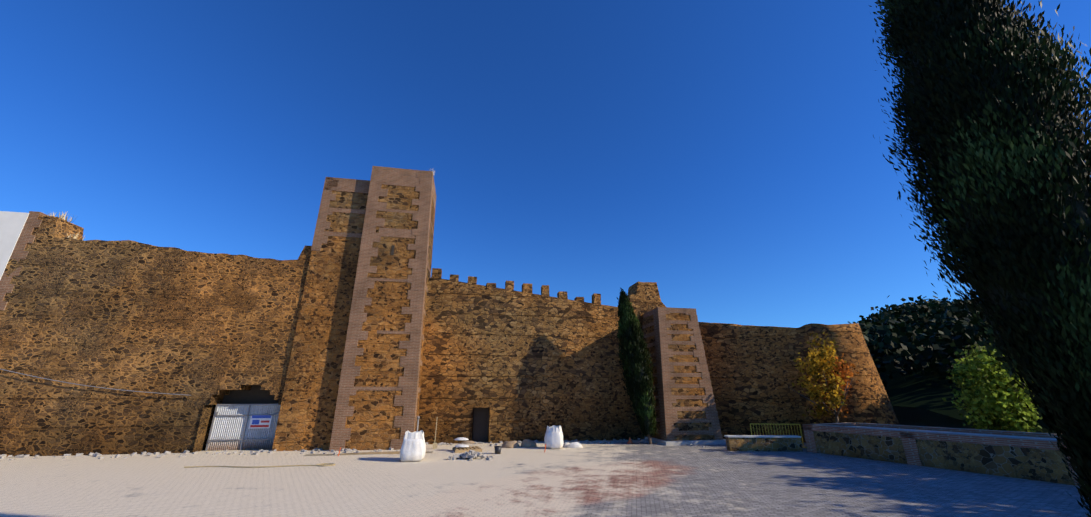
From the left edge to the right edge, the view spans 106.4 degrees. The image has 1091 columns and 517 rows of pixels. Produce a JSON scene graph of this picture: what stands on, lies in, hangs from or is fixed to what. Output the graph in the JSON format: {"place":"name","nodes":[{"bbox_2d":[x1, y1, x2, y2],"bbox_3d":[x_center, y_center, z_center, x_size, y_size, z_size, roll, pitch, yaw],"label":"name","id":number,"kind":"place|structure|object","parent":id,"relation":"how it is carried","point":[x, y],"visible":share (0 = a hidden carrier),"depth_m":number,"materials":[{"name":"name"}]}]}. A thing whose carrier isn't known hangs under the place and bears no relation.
{"place":"outdoors","nodes":[
{"label":"outdoors","id":0,"kind":"place"},
{"bbox_2d":[329,166,435,450],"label":"tower","id":1,"kind":"structure","parent":0,"point":[370,422],"depth_m":20.75,"materials":[{"name":"brown stone"}]},
{"bbox_2d":[0,440,1090,516],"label":"plaza paving","id":2,"kind":"structure","parent":0,"point":[617,478],"depth_m":11.37,"materials":[{"name":"grey stone"}]},
{"bbox_2d":[0,211,28,279],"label":"building wall","id":3,"kind":"structure","parent":2,"relation":"on","point":[12,224],"depth_m":19.19,"materials":[{"name":"white paint"}]},
{"bbox_2d":[0,211,48,309],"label":"quoin","id":4,"kind":"object","parent":2,"relation":"on","point":[26,237],"visible":0.35,"depth_m":19.07,"materials":[{"name":"stone"}]},
{"bbox_2d":[0,215,311,456],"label":"wall","id":5,"kind":"structure","parent":2,"relation":"on","point":[208,332],"depth_m":18.89,"materials":[{"name":"brown stone"}]},
{"bbox_2d":[0,369,190,395],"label":"cable","id":6,"kind":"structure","parent":5,"relation":"attached to","point":[92,386],"depth_m":17.86,"materials":[{"name":"black rubber"}]},
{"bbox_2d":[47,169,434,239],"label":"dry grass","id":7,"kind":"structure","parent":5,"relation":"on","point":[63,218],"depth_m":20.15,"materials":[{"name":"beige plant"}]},
{"bbox_2d":[205,404,279,450],"bbox_3d":[-14.042,7.869,19.105,2.860,2.010,0.080,3,-19,-10],"label":"gate frame","id":8,"kind":"object","parent":5,"relation":"attached to","point":[211,428],"visible":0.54,"depth_m":19.04,"materials":[{"name":"grey metal"}]},
{"bbox_2d":[208,405,280,449],"bbox_3d":[-14.050,7.902,19.141,2.800,1.930,0.050,3,-19,-10],"label":"corrugated gate","id":9,"kind":"object","parent":8,"relation":"in","point":[228,427],"visible":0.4,"depth_m":19.10,"materials":[{"name":"grey metal"}]},
{"bbox_2d":[248,416,271,428],"bbox_3d":[-13.452,7.699,19.274,0.900,0.600,0.020,3,-19,-10],"label":"sign board","id":10,"kind":"object","parent":8,"relation":"attached to","point":[263,419],"visible":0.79,"depth_m":19.26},
{"bbox_2d":[250,420,269,426],"bbox_3d":[-13.449,7.791,19.228,0.780,0.295,0.010,3,-19,-10],"label":"red sign","id":11,"kind":"object","parent":10,"relation":"attached to","point":[266,421],"visible":1,"depth_m":19.23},
{"bbox_2d":[252,415,270,423],"bbox_3d":[-13.449,7.620,19.285,0.820,0.395,0.010,3,-19,-10],"label":"blue sign","id":12,"kind":"object","parent":10,"relation":"attached to","point":[259,416],"visible":1,"depth_m":19.29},
{"bbox_2d":[184,463,334,467],"bbox_3d":[-10.109,7.361,14.488,5.025,0.038,0.489,2,-19,-6],"label":"hose","id":13,"kind":"object","parent":2,"relation":"on","point":[322,464],"visible":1,"depth_m":14.37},
{"bbox_2d":[272,191,367,450],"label":"tower block","id":14,"kind":"structure","parent":2,"relation":"on","point":[307,409],"depth_m":20.19,"materials":[{"name":"brown stone"}]},
{"bbox_2d":[311,177,369,250],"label":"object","id":15,"kind":"structure","parent":14,"relation":"attached to","point":[331,184],"depth_m":22.36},
{"bbox_2d":[0,438,714,459],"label":"wall debris","id":16,"kind":"object","parent":2,"relation":"on","point":[99,455],"depth_m":17.82,"materials":[{"name":"stone"}]},
{"bbox_2d":[304,451,432,455],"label":"stone blocks","id":17,"kind":"structure","parent":2,"relation":"on","point":[345,454],"depth_m":17.31,"materials":[{"name":"beige stone"}]},
{"bbox_2d":[341,446,481,454],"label":"stone blocks","id":18,"kind":"structure","parent":2,"relation":"on","point":[464,449],"depth_m":17.98,"materials":[{"name":"beige stone"}]},
{"bbox_2d":[455,444,468,446],"bbox_3d":[-3.760,8.436,18.406,0.646,0.102,0.445,0,-18,1],"label":"cement sack","id":19,"kind":"object","parent":18,"relation":"on","point":[461,445],"visible":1,"depth_m":18.27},
{"bbox_2d":[461,441,474,443],"bbox_3d":[-3.526,8.387,18.671,0.672,0.102,0.439,0,-18,1],"label":"cement sack","id":20,"kind":"object","parent":19,"relation":"on","point":[467,442],"visible":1,"depth_m":18.52,"materials":[{"name":"paper"}]},
{"bbox_2d":[455,437,468,439],"bbox_3d":[-3.854,8.275,18.753,0.659,0.108,0.447,0,-18,1],"label":"cement sack","id":21,"kind":"object","parent":20,"relation":"on","point":[461,438],"visible":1,"depth_m":18.63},
{"bbox_2d":[400,430,425,461],"bbox_3d":[-5.174,7.312,16.024,0.958,1.074,0.942,4,-19,-13],"label":"bulk bag","id":22,"kind":"object","parent":2,"relation":"on","point":[413,447],"visible":1,"depth_m":15.67,"materials":[{"name":"white fabric"}]},
{"bbox_2d":[416,416,419,430],"bbox_3d":[-6.194,8.366,19.665,0.124,1.420,0.130,0,-18,1],"label":"post","id":23,"kind":"object","parent":2,"relation":"on","point":[418,417],"visible":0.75,"depth_m":19.77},
{"bbox_2d":[432,417,437,449],"bbox_3d":[-5.212,8.288,19.382,0.200,1.426,0.385,3,-19,-10],"label":"shovel","id":24,"kind":"object","parent":2,"relation":"on","point":[434,445],"visible":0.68,"depth_m":19.32,"materials":[{"name":"brown wood"}]},
{"bbox_2d":[448,449,493,460],"bbox_3d":[-2.936,7.811,16.216,1.813,0.408,0.900,-3,-19,9],"label":"rubble pile","id":25,"kind":"object","parent":2,"relation":"on","point":[471,454],"visible":0.98,"depth_m":16.15,"materials":[{"name":"stone"}]},
{"bbox_2d":[494,446,501,453],"bbox_3d":[-2.064,8.294,17.674,0.320,0.300,0.320,0,-18,1],"label":"bucket","id":26,"kind":"object","parent":2,"relation":"on","point":[497,449],"visible":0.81,"depth_m":17.57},
{"bbox_2d":[502,441,519,447],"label":"stone block","id":27,"kind":"structure","parent":2,"relation":"on","point":[510,444],"depth_m":19.64,"materials":[{"name":"beige stone"}]},
{"bbox_2d":[521,439,536,447],"bbox_3d":[-0.848,9.070,20.044,0.750,0.357,0.649,7,-20,-20],"label":"rock","id":28,"kind":"object","parent":2,"relation":"on","point":[526,443],"visible":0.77,"depth_m":19.86,"materials":[{"name":"grey stone"}]},
{"bbox_2d":[418,278,646,443],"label":"wall","id":29,"kind":"structure","parent":2,"relation":"on","point":[521,366],"depth_m":23.07,"materials":[{"name":"brown stone"}]},
{"bbox_2d":[472,408,488,441],"bbox_3d":[-3.489,9.041,22.295,0.900,1.800,0.080,3,-19,-10],"label":"door leaf","id":30,"kind":"object","parent":29,"relation":"attached to","point":[480,424],"visible":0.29,"depth_m":22.26,"materials":[{"name":"brown wood"}]},
{"bbox_2d":[431,268,600,305],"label":"merlons","id":31,"kind":"object","parent":29,"relation":"attached to","point":[509,285],"visible":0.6,"depth_m":24.45,"materials":[{"name":"brown stone"}]},
{"bbox_2d":[544,425,563,448],"bbox_3d":[0.403,8.528,19.564,0.885,1.000,0.917,-3,-19,8],"label":"bulk bag","id":32,"kind":"object","parent":2,"relation":"on","point":[553,438],"visible":1,"depth_m":19.21,"materials":[{"name":"white fabric"}]},
{"bbox_2d":[567,442,582,447],"bbox_3d":[1.425,9.002,19.719,0.797,0.274,0.507,0,-18,1],"label":"pile","id":33,"kind":"object","parent":2,"relation":"on","point":[574,445],"visible":0.79,"depth_m":19.56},
{"bbox_2d":[645,437,725,445],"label":"stone curb","id":34,"kind":"structure","parent":2,"relation":"on","point":[685,442],"depth_m":20.83,"materials":[{"name":"grey stone"}]},
{"bbox_2d":[641,307,722,440],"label":"buttress","id":35,"kind":"structure","parent":34,"relation":"on","point":[666,398],"depth_m":22.30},
{"bbox_2d":[725,437,802,451],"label":"wall","id":36,"kind":"structure","parent":2,"relation":"on","point":[763,444],"depth_m":18.45,"materials":[{"name":"beige stone"}]},
{"bbox_2d":[724,435,800,437],"bbox_3d":[9.948,8.164,18.740,3.250,0.060,0.460,-1,-18,2],"label":"wall cap","id":37,"kind":"object","parent":36,"relation":"on","point":[773,436],"visible":1,"depth_m":18.55,"materials":[{"name":"stone"}]},
{"bbox_2d":[750,423,806,447],"bbox_3d":[11.261,8.618,19.891,2.350,1.058,0.500,-2,-19,6],"label":"barrier","id":38,"kind":"object","parent":2,"relation":"on","point":[780,431],"visible":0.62,"depth_m":19.95,"materials":[{"name":"metal"}]},
{"bbox_2d":[0,0,1090,327],"label":"sky","id":39,"kind":"structure","parent":0,"point":[725,156],"materials":[{"name":"blue"}]},
{"bbox_2d":[802,406,1074,485],"bbox_3d":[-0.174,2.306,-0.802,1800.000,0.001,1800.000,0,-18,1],"label":"ground","id":40,"kind":"structure","parent":0,"point":[911,416],"depth_m":41.69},
{"bbox_2d":[616,287,657,443],"bbox_3d":[4.856,5.694,22.200,1.982,8.510,1.865,0,-18,1],"label":"cypress tree","id":41,"kind":"object","parent":40,"relation":"on","point":[626,314],"depth_m":21.71,"materials":[{"name":"green plant"}]},
{"bbox_2d":[628,281,665,331],"bbox_3d":[6.236,6.294,25.590,2.950,9.694,1.646,3,-19,-10],"label":"stone turret","id":42,"kind":"object","parent":40,"relation":"on","point":[643,297],"visible":0.08,"depth_m":26.08,"materials":[{"name":"brown stone"}]},
{"bbox_2d":[699,322,805,442],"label":"wall","id":43,"kind":"structure","parent":40,"relation":"on","point":[752,370],"depth_m":23.40,"materials":[{"name":"brown stone"}]},
{"bbox_2d":[788,371,852,422],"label":"tree branches","id":44,"kind":"object","parent":40,"relation":"on","point":[836,414],"visible":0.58,"depth_m":20.24,"materials":[{"name":"brown plant"}]},
{"bbox_2d":[791,332,849,423],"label":"autumn tree leaves","id":45,"kind":"object","parent":44,"relation":"attached to","point":[815,364],"visible":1,"depth_m":20.54,"materials":[{"name":"yellow plant"}]},
{"bbox_2d":[819,353,863,417],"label":"autumn tree leaves","id":46,"kind":"object","parent":44,"relation":"attached to","point":[843,367],"visible":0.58,"depth_m":20.53,"materials":[{"name":"orange plant"}]},
{"bbox_2d":[799,323,899,442],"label":"round tower","id":47,"kind":"structure","parent":40,"relation":"on","point":[868,401],"depth_m":21.34,"materials":[{"name":"brown stone"}]},
{"bbox_2d":[803,424,1084,485],"bbox_3d":[14.515,6.461,13.019,0.460,1.440,12.592,8,-20,-23],"label":"planter","id":48,"kind":"object","parent":40,"relation":"on","point":[1046,465],"depth_m":13.97,"materials":[{"name":"grey stone"}]},
{"bbox_2d":[802,422,855,429],"bbox_3d":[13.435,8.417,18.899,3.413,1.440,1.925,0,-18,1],"label":"coping","id":49,"kind":"object","parent":48,"relation":"attached to","point":[844,424],"visible":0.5,"depth_m":19.18,"materials":[{"name":"grey stone"}]},
{"bbox_2d":[847,422,1060,438],"bbox_3d":[17.431,6.308,14.459,0.460,0.240,12.592,8,-20,-23],"label":"coping","id":50,"kind":"object","parent":48,"relation":"attached to","point":[1008,433],"visible":0.56,"depth_m":16.07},
{"bbox_2d":[846,426,1056,439],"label":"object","id":51,"kind":"object","parent":40,"relation":"on","point":[958,433],"depth_m":15.60,"materials":[{"name":"grey stone"}]},
{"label":"tree","id":52,"kind":"object","parent":40,"relation":"on","visible":0},
{"bbox_2d":[971,312,1029,394],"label":"tree shade leaves","id":53,"kind":"object","parent":52,"relation":"attached to","point":[996,354],"visible":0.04,"depth_m":18.47,"materials":[{"name":"green plant"}]},
{"bbox_2d":[848,295,1063,433],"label":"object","id":54,"kind":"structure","parent":0,"point":[913,334],"depth_m":30.41,"materials":[{"name":"green plant"}]},
{"bbox_2d":[868,0,1090,516],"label":"cypress tree","id":55,"kind":"object","parent":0,"point":[1022,34],"depth_m":5.27,"materials":[{"name":"green plant"}]},
{"bbox_2d":[942,343,1041,431],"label":"green tree leaves","id":56,"kind":"object","parent":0,"point":[971,377],"visible":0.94,"depth_m":19.18,"materials":[{"name":"green plant"}]}
]}

